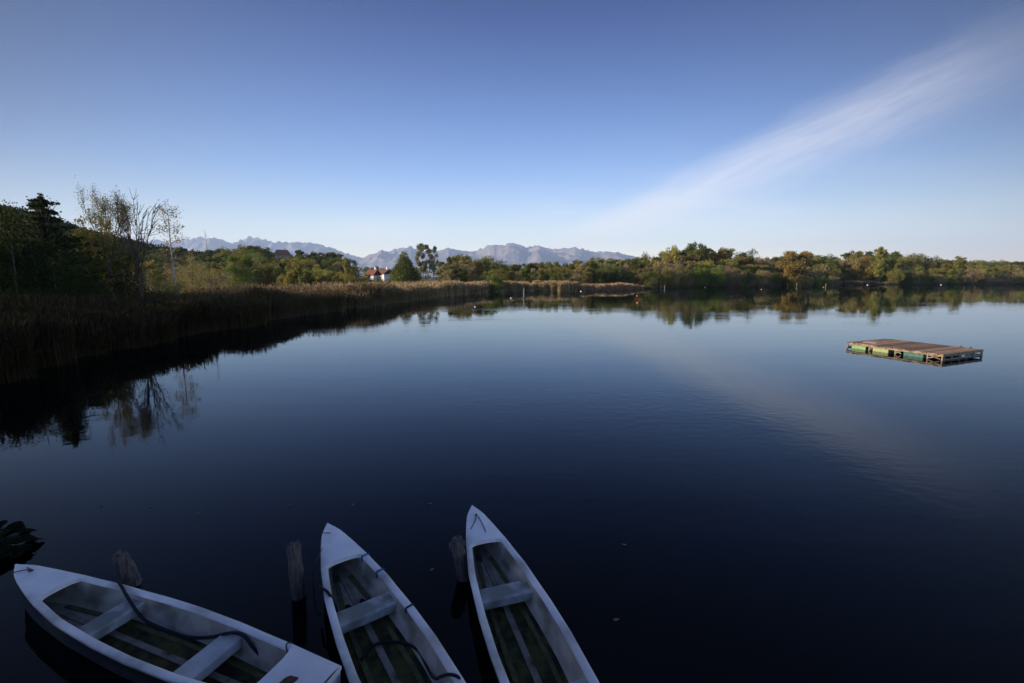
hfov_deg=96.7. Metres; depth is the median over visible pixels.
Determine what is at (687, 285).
reed fringe
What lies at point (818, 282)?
shore bush
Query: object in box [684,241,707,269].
dome tree
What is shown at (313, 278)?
slope tree
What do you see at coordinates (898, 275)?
shore bush
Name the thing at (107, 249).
thicket tree
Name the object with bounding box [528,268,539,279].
shore tree
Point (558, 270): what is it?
shore tree
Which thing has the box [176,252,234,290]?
pale willow
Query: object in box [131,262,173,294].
reedside shrub
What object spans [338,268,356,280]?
slope tree
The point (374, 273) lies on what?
house
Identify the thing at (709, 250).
shore tree
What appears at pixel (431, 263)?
poplar tree
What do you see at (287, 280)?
slope tree
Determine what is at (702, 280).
shore bush
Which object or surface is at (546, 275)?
shore tree
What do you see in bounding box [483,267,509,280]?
shore tree
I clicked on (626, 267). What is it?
shore tree
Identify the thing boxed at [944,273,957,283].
shore bush
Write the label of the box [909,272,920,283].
shore bush
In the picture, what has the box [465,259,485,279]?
shore tree
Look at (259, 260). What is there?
slope tree
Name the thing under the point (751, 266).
shore tree
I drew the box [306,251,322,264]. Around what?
slope tree
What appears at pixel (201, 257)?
slope tree
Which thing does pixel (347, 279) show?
slope tree
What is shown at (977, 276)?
shore bush
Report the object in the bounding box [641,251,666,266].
shore tree
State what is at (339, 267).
slope tree
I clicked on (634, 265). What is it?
shore tree
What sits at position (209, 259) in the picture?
slope tree
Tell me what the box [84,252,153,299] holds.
thicket tree
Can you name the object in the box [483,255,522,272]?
shore tree
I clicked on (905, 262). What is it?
shore tree
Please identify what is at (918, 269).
shore tree
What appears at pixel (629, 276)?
shore tree
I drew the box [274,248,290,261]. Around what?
hill house
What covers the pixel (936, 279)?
shore bush
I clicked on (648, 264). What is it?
shore tree
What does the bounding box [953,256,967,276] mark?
lone tree
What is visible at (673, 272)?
shore bush
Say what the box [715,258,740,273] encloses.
shore tree
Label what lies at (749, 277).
shore bush
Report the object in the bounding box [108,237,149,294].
thicket tree
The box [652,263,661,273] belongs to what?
shore tree
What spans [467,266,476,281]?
shore tree
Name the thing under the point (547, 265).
shore tree
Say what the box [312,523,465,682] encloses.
rowing boat
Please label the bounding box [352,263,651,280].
distant wood
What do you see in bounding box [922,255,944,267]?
shore tree
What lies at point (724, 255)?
shore tree
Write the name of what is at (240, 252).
slope tree
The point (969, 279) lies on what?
shore bush
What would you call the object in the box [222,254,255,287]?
round tree
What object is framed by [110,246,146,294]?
thicket tree
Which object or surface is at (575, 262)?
shore tree
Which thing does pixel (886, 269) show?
shore tree
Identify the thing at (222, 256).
slope tree
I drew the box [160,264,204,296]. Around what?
reedside shrub
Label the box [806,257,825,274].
shore tree
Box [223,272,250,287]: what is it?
slope tree
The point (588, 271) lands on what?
shore tree
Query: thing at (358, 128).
sky
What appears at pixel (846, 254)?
shore tree
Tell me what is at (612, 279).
shore tree
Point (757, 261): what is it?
shore tree
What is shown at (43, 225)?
layered tree
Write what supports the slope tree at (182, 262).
on the ground
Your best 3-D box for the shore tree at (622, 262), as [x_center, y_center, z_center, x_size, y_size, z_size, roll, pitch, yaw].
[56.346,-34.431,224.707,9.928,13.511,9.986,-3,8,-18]
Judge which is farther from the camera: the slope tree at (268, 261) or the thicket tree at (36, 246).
the slope tree at (268, 261)
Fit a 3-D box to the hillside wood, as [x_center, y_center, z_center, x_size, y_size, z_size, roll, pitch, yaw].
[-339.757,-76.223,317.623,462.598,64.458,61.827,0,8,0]
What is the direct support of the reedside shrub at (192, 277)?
on the ground
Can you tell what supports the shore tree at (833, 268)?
on the ground
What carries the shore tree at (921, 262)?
on the ground
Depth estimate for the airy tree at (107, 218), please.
39.09 m
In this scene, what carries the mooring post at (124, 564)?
in the water
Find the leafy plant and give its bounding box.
[0,520,43,558]
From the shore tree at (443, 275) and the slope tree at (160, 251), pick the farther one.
the slope tree at (160, 251)
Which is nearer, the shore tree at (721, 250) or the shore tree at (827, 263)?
the shore tree at (721, 250)
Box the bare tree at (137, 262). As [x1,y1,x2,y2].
[98,187,165,299]
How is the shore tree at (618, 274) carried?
on the ground
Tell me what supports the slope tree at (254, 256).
on the ground
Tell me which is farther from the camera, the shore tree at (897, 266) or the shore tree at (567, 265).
the shore tree at (897, 266)
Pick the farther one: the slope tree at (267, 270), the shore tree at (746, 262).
the shore tree at (746, 262)
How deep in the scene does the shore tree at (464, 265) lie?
165.11 m
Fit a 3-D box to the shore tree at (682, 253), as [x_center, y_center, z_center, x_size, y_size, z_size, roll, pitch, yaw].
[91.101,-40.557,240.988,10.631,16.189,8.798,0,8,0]
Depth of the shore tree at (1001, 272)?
291.90 m
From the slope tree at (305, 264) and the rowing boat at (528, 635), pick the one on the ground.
the slope tree at (305, 264)
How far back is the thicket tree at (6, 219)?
37.54 m
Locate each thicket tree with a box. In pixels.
[0,199,34,280]
[0,210,25,298]
[0,228,102,300]
[0,237,76,297]
[0,249,114,304]
[28,228,121,293]
[54,242,109,295]
[63,228,128,291]
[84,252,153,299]
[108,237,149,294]
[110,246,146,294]
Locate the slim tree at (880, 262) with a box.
[871,246,887,281]
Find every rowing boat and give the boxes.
[12,564,341,682]
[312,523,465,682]
[466,505,598,682]
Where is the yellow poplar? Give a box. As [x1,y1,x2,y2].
[342,257,349,278]
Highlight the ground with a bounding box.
[0,229,1023,370]
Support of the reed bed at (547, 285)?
on the ground
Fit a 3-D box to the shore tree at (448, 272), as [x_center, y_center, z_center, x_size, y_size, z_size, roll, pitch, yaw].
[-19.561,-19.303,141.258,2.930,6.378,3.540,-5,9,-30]
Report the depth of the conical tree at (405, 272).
169.78 m
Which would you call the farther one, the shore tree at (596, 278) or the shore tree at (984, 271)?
the shore tree at (984, 271)
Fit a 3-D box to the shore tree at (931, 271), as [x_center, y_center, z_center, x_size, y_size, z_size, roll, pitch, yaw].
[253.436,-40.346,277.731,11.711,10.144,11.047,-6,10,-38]
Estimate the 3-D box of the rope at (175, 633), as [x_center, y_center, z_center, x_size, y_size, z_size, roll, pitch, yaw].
[-3.641,3.010,4.927,2.584,0.337,0.231,3,9,23]
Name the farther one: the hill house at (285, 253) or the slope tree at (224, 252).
the slope tree at (224, 252)
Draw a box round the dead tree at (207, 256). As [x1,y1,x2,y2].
[204,230,210,287]
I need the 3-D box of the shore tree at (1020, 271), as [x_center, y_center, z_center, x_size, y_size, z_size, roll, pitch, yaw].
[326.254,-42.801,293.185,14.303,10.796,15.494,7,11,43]
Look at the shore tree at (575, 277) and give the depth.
161.37 m
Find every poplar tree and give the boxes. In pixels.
[414,243,429,281]
[428,246,438,279]
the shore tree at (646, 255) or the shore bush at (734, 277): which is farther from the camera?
the shore tree at (646, 255)
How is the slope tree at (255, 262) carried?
on the ground
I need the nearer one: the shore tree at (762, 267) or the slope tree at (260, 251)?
the shore tree at (762, 267)
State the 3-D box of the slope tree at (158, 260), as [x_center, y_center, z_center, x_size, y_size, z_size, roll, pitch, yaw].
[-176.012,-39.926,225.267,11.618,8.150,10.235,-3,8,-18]
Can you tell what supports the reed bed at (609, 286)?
on the ground
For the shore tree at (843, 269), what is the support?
on the ground
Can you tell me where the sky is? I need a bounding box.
[0,0,1023,262]
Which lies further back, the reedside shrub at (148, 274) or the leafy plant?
the reedside shrub at (148, 274)
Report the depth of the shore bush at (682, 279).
177.61 m
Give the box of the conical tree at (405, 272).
[387,251,421,285]
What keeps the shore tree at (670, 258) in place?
on the ground
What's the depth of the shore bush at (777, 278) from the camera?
207.58 m
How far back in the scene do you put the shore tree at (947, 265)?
301.51 m
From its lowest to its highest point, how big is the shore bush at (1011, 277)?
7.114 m
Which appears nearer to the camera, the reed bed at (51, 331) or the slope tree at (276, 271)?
the reed bed at (51, 331)
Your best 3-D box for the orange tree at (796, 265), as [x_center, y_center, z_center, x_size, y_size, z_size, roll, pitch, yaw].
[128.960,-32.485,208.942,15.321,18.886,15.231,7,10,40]
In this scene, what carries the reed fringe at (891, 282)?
on the ground
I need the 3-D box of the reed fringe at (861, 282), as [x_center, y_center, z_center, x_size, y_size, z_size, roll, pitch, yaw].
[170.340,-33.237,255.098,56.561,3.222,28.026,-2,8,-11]
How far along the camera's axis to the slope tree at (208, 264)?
167.41 m
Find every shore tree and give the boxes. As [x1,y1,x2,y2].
[436,262,444,280]
[439,265,449,280]
[443,256,453,264]
[444,269,453,280]
[446,255,471,277]
[451,264,461,276]
[451,268,467,281]
[452,254,488,280]
[459,260,469,281]
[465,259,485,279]
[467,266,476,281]
[471,270,496,281]
[473,256,492,275]
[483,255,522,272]
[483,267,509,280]
[485,258,493,270]
[489,262,501,276]
[501,263,508,274]
[504,270,515,280]
[511,263,522,272]
[515,270,521,281]
[518,267,529,281]
[522,263,537,277]
[522,275,536,282]
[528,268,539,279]
[536,269,544,280]
[537,261,553,277]
[542,268,549,280]
[543,265,573,281]
[548,268,555,280]
[553,260,561,267]
[560,273,567,280]
[562,261,575,272]
[567,273,585,283]
[569,260,581,269]
[572,264,585,281]
[576,258,602,269]
[580,266,592,283]
[581,268,611,283]
[585,260,598,282]
[594,258,614,269]
[594,266,617,283]
[607,264,617,277]
[611,263,630,280]
[614,268,625,282]
[616,258,630,271]
[623,270,635,283]
[627,260,643,283]
[628,257,647,270]
[635,268,648,284]
[637,259,653,270]
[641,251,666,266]
[642,266,653,281]
[644,256,671,268]
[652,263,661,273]
[654,251,665,261]
[658,261,684,280]
[664,254,678,265]
[673,261,687,271]
[678,250,688,259]
[679,255,689,266]
[684,254,702,268]
[686,258,722,280]
[687,261,698,270]
[699,255,724,266]
[705,248,715,259]
[708,252,729,266]
[715,247,734,264]
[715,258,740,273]
[727,254,748,267]
[732,248,766,260]
[732,265,752,274]
[733,256,754,270]
[745,256,774,274]
[745,264,756,273]
[753,264,769,278]
[759,260,786,273]
[763,256,778,262]
[768,267,776,279]
[769,256,790,261]
[800,267,813,277]
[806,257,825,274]
[809,264,829,280]
[810,255,829,261]
[812,253,836,261]
[812,264,841,277]
[815,259,832,274]
[820,259,847,279]
[828,265,841,278]
[833,258,861,279]
[839,254,874,280]
[840,253,853,267]
[849,250,863,260]
[858,255,872,278]
[866,251,900,261]
[869,255,891,281]
[884,254,919,279]
[886,257,900,278]
[887,251,902,263]
[892,262,902,278]
[902,257,925,268]
[902,266,923,274]
[903,253,919,262]
[907,254,936,266]
[914,267,925,272]
[916,259,927,269]
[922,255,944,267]
[924,267,938,275]
[925,261,947,276]
[934,268,947,277]
[939,263,953,276]
[946,268,953,274]
[954,264,990,271]
[963,268,983,277]
[968,259,983,268]
[971,268,992,277]
[978,265,998,275]
[983,261,1010,271]
[996,270,1006,276]
[998,264,1020,273]
[1005,267,1017,276]
[1009,261,1023,269]
[1012,268,1023,279]
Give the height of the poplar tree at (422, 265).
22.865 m
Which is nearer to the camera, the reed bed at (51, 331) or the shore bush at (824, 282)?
the reed bed at (51, 331)
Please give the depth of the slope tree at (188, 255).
289.33 m
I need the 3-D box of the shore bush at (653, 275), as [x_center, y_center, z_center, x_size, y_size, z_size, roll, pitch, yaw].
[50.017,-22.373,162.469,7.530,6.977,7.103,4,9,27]
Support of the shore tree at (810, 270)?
on the ground
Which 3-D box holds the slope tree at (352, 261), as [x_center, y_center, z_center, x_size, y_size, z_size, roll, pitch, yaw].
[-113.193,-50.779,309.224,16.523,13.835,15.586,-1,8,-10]
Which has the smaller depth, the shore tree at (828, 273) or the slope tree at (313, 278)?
the slope tree at (313, 278)
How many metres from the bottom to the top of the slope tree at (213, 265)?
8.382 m
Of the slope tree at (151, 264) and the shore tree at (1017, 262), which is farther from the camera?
the shore tree at (1017, 262)
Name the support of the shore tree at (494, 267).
on the ground
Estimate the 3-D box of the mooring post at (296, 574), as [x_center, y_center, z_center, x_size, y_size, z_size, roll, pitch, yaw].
[-2.638,3.078,5.602,0.196,1.369,0.171,0,8,0]
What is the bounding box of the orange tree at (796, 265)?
[775,250,813,285]
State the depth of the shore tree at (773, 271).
225.06 m
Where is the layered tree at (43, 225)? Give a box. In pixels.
[0,192,128,299]
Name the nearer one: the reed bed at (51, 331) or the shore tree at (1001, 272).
the reed bed at (51, 331)
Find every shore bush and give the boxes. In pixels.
[641,269,663,285]
[654,266,674,286]
[654,273,666,285]
[662,267,681,283]
[675,266,689,285]
[688,270,702,285]
[692,265,708,286]
[701,271,711,285]
[705,265,726,285]
[718,268,740,283]
[723,265,746,285]
[737,268,755,284]
[752,272,763,285]
[756,269,772,284]
[763,273,774,283]
[771,272,782,283]
[815,276,823,284]
[821,276,829,284]
[823,275,833,284]
[827,276,842,284]
[885,270,904,283]
[899,271,911,283]
[902,269,918,283]
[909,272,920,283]
[916,271,934,283]
[916,272,926,283]
[933,273,943,282]
[939,276,948,282]
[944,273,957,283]
[948,270,964,282]
[962,271,975,282]
[966,271,985,281]
[984,273,994,281]
[1005,272,1014,281]
[1013,275,1021,283]
[1014,272,1023,281]
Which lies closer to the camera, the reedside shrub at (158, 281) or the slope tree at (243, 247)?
the reedside shrub at (158, 281)
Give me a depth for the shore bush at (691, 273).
184.72 m
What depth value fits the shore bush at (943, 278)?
263.81 m
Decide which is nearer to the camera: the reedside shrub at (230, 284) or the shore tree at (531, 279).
the reedside shrub at (230, 284)
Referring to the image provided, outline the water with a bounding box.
[0,284,1023,682]
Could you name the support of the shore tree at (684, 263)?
on the ground
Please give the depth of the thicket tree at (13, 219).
33.68 m
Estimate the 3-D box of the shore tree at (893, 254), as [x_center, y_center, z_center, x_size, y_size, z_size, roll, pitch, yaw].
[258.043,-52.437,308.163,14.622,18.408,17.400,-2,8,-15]
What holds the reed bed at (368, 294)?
on the ground
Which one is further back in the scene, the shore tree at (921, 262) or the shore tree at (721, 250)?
the shore tree at (921, 262)
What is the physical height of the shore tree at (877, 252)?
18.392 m
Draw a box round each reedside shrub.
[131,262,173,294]
[132,270,187,298]
[151,276,193,296]
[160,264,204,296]
[166,260,211,291]
[182,268,235,290]
[217,272,242,289]
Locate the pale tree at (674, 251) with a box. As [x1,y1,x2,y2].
[659,245,681,266]
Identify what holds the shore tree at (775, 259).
on the ground
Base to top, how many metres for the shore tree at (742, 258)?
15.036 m
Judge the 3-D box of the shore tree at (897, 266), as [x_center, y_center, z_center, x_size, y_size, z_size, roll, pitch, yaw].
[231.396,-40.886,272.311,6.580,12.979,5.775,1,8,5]
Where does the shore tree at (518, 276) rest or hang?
on the ground
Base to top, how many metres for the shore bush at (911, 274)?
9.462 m
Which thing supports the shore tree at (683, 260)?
on the ground
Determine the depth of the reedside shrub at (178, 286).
52.31 m
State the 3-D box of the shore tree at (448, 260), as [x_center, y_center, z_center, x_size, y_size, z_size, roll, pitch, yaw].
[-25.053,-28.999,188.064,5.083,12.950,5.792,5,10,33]
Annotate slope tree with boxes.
[130,260,158,275]
[139,252,158,261]
[147,253,168,267]
[147,270,160,287]
[154,262,166,274]
[156,248,171,259]
[156,272,176,287]
[163,263,180,278]
[169,250,178,262]
[178,257,189,267]
[182,250,196,262]
[190,255,205,266]
[193,270,224,288]
[203,256,211,262]
[203,261,216,279]
[209,261,226,281]
[210,255,220,263]
[212,246,237,259]
[218,253,230,263]
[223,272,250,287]
[225,244,262,256]
[226,259,260,281]
[235,249,260,259]
[240,251,258,260]
[242,247,274,258]
[245,245,260,257]
[246,261,286,286]
[250,255,271,279]
[250,269,263,284]
[260,253,268,262]
[260,259,274,267]
[272,265,291,277]
[276,268,303,287]
[277,258,293,269]
[279,257,316,274]
[287,265,311,284]
[293,255,304,264]
[295,250,304,256]
[298,267,326,285]
[300,259,317,280]
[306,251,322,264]
[310,268,342,285]
[311,255,326,271]
[312,265,321,274]
[320,257,341,272]
[324,252,337,259]
[331,262,344,274]
[332,272,342,282]
[335,272,358,284]
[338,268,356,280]
[340,256,357,269]
[349,276,367,284]
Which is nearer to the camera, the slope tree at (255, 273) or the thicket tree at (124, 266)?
the thicket tree at (124, 266)
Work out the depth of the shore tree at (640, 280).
177.85 m
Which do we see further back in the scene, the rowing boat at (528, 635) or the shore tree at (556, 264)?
the shore tree at (556, 264)
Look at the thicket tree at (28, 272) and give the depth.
32.68 m
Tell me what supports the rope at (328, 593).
hanging from the rowing boat at (374, 604)
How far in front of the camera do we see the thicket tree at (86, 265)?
43.54 m
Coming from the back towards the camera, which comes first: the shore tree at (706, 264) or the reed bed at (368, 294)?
the shore tree at (706, 264)
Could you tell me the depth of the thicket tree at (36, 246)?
33.87 m
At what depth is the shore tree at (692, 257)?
214.47 m
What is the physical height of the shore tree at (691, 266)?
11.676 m
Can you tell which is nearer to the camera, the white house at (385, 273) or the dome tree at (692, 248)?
the white house at (385, 273)
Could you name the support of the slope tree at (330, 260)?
on the ground
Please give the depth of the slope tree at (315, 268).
162.97 m
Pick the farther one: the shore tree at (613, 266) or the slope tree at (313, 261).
the shore tree at (613, 266)
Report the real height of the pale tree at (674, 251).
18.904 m
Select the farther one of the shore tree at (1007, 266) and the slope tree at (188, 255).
the shore tree at (1007, 266)
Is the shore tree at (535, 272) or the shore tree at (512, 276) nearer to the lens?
the shore tree at (512, 276)
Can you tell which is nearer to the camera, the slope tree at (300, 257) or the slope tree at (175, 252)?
the slope tree at (300, 257)
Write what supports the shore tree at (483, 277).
on the ground
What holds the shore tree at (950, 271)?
on the ground
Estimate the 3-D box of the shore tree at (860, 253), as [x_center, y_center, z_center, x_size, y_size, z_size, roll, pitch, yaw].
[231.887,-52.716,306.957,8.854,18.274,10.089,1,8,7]
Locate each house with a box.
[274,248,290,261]
[366,267,381,281]
[379,267,393,281]
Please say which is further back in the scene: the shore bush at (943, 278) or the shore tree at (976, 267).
the shore tree at (976, 267)
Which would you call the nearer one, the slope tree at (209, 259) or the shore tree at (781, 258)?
the slope tree at (209, 259)
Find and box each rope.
[115,577,258,655]
[318,585,337,612]
[361,640,460,680]
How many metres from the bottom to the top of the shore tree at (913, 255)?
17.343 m
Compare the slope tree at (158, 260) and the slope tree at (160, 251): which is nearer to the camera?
the slope tree at (158, 260)
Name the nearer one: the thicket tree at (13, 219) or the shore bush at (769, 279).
the thicket tree at (13, 219)
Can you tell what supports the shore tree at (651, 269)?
on the ground
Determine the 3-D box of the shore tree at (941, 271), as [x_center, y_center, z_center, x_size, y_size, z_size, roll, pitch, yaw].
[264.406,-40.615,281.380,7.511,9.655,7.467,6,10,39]
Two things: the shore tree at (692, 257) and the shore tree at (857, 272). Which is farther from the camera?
the shore tree at (857, 272)
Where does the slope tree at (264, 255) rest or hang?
on the ground
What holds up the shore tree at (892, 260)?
on the ground
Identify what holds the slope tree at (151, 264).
on the ground
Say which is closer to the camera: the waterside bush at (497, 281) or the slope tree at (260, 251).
the waterside bush at (497, 281)
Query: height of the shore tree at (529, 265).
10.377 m
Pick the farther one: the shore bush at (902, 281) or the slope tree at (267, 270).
the shore bush at (902, 281)
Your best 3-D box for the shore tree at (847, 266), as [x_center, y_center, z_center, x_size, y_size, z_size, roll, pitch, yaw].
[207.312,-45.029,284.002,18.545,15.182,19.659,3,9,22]
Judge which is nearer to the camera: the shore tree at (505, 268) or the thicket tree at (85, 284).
the thicket tree at (85, 284)
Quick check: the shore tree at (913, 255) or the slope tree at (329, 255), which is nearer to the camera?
the slope tree at (329, 255)
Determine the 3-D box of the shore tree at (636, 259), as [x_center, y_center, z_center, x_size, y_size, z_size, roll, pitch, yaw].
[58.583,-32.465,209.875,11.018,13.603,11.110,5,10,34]
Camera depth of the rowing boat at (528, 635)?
5.08 m
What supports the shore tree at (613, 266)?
on the ground
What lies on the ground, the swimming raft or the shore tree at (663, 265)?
the shore tree at (663, 265)
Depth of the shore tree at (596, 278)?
167.21 m
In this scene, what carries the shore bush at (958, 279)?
on the ground
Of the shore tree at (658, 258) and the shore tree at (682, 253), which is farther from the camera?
the shore tree at (682, 253)
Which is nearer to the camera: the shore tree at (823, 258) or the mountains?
the shore tree at (823, 258)
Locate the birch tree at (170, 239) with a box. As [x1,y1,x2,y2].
[150,199,187,294]
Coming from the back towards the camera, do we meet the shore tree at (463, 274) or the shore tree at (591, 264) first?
the shore tree at (591, 264)
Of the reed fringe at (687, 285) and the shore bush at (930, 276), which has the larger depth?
the shore bush at (930, 276)
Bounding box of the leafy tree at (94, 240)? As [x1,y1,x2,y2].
[67,213,126,294]
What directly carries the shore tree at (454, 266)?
on the ground
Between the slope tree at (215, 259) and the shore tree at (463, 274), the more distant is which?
the slope tree at (215, 259)
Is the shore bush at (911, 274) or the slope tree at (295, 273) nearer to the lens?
the slope tree at (295, 273)
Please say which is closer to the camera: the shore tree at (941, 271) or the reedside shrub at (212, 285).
the reedside shrub at (212, 285)
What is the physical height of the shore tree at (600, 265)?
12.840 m
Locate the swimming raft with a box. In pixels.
[847,339,983,360]
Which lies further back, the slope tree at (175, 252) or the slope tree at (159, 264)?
the slope tree at (175, 252)
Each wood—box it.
[0,204,304,258]
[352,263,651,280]
[781,259,1004,262]
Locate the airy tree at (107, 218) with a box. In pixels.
[73,175,136,294]
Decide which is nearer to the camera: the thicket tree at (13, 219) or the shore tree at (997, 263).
the thicket tree at (13, 219)
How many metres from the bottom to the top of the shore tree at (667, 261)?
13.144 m
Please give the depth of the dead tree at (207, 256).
59.01 m
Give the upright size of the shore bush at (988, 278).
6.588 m
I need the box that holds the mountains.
[133,236,638,276]
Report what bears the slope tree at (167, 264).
on the ground
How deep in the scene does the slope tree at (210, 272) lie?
122.03 m
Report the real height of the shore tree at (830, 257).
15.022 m
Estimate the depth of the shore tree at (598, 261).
209.65 m
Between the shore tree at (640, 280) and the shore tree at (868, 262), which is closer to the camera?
the shore tree at (640, 280)
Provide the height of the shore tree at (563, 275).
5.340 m
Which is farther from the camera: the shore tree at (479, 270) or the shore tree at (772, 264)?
the shore tree at (772, 264)
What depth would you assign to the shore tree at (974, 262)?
318.35 m
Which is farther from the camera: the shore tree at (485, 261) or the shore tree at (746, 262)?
the shore tree at (746, 262)
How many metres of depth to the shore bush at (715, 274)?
190.16 m
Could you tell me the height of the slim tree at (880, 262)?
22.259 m
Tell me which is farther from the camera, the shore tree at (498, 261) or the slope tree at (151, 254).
the slope tree at (151, 254)
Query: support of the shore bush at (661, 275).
on the ground
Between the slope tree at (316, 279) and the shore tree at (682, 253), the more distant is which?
the shore tree at (682, 253)
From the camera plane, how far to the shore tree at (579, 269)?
178.07 m
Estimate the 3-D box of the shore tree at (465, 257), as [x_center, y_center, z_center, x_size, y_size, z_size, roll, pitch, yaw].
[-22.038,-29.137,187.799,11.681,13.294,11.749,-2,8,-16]
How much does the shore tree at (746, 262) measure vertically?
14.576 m
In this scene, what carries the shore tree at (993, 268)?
on the ground
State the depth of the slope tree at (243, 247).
286.34 m
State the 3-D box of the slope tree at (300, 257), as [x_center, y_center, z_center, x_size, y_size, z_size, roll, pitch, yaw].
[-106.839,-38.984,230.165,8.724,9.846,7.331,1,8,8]
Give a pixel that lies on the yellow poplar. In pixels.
(346, 265)
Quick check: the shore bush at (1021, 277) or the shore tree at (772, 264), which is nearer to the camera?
the shore tree at (772, 264)
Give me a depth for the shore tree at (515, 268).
190.77 m
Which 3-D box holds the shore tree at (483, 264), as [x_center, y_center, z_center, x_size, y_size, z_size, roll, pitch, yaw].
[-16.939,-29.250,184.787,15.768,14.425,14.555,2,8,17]
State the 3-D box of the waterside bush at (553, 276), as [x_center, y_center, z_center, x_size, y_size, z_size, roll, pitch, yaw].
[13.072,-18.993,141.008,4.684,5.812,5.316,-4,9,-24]
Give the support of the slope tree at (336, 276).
on the ground
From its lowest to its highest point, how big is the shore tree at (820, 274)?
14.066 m
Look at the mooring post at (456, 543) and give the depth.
5.88 m
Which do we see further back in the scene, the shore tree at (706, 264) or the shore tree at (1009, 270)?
the shore tree at (1009, 270)
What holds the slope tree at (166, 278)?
on the ground
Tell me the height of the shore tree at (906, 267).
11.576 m
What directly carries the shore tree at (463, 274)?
on the ground
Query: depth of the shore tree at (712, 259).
224.27 m
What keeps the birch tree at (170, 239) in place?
on the ground
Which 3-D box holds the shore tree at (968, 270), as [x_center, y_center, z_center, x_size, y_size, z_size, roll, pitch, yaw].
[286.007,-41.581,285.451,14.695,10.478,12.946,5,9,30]
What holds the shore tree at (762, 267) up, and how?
on the ground
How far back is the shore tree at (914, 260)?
288.81 m
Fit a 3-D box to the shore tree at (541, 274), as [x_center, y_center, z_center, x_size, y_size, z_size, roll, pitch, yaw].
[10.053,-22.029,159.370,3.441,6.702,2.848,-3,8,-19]
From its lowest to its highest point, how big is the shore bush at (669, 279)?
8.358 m
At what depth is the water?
9.19 m
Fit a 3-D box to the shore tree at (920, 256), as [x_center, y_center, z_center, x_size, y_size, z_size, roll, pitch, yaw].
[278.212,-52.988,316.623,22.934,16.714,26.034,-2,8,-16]
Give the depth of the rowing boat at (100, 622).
4.78 m
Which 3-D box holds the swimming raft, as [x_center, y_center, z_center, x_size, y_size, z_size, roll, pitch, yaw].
[21.315,0.455,24.321,4.073,0.630,4.470,-3,9,-23]
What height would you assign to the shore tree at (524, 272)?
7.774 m
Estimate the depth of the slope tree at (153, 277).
114.54 m
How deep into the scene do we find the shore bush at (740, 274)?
195.10 m
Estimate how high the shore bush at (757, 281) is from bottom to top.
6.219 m
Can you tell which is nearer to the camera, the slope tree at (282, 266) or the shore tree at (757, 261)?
the slope tree at (282, 266)
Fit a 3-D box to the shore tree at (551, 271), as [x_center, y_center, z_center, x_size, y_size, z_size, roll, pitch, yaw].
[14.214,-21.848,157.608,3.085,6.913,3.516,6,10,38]
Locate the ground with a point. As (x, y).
(884, 280)
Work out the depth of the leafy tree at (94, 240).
41.05 m
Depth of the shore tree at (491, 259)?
191.82 m
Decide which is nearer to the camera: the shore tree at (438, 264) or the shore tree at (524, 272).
the shore tree at (524, 272)
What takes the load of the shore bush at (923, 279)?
on the ground
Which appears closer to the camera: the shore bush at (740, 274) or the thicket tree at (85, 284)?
the thicket tree at (85, 284)
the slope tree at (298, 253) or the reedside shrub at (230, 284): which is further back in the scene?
the slope tree at (298, 253)
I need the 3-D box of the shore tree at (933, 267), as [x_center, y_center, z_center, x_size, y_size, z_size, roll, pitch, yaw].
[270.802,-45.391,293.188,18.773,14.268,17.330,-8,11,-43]
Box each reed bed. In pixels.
[0,285,344,383]
[182,280,499,311]
[478,280,579,291]
[577,282,642,290]
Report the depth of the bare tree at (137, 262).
39.15 m
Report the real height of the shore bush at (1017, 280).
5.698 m
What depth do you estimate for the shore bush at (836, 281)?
241.30 m
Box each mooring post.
[112,549,142,586]
[286,540,305,600]
[449,535,469,581]
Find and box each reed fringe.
[642,283,783,288]
[838,279,875,284]
[875,281,1023,284]
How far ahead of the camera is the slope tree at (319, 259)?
226.94 m
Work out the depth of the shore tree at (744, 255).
254.18 m
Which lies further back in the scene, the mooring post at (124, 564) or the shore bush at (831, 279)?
the shore bush at (831, 279)
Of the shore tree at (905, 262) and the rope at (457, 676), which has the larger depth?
the shore tree at (905, 262)
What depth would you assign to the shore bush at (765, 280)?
201.82 m
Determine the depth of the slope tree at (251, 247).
277.12 m
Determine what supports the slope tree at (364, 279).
on the ground
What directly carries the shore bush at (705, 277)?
on the ground
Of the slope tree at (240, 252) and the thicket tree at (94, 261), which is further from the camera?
the slope tree at (240, 252)
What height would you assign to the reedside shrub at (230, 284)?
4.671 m
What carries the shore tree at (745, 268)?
on the ground
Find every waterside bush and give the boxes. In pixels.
[486,273,502,292]
[549,271,562,281]

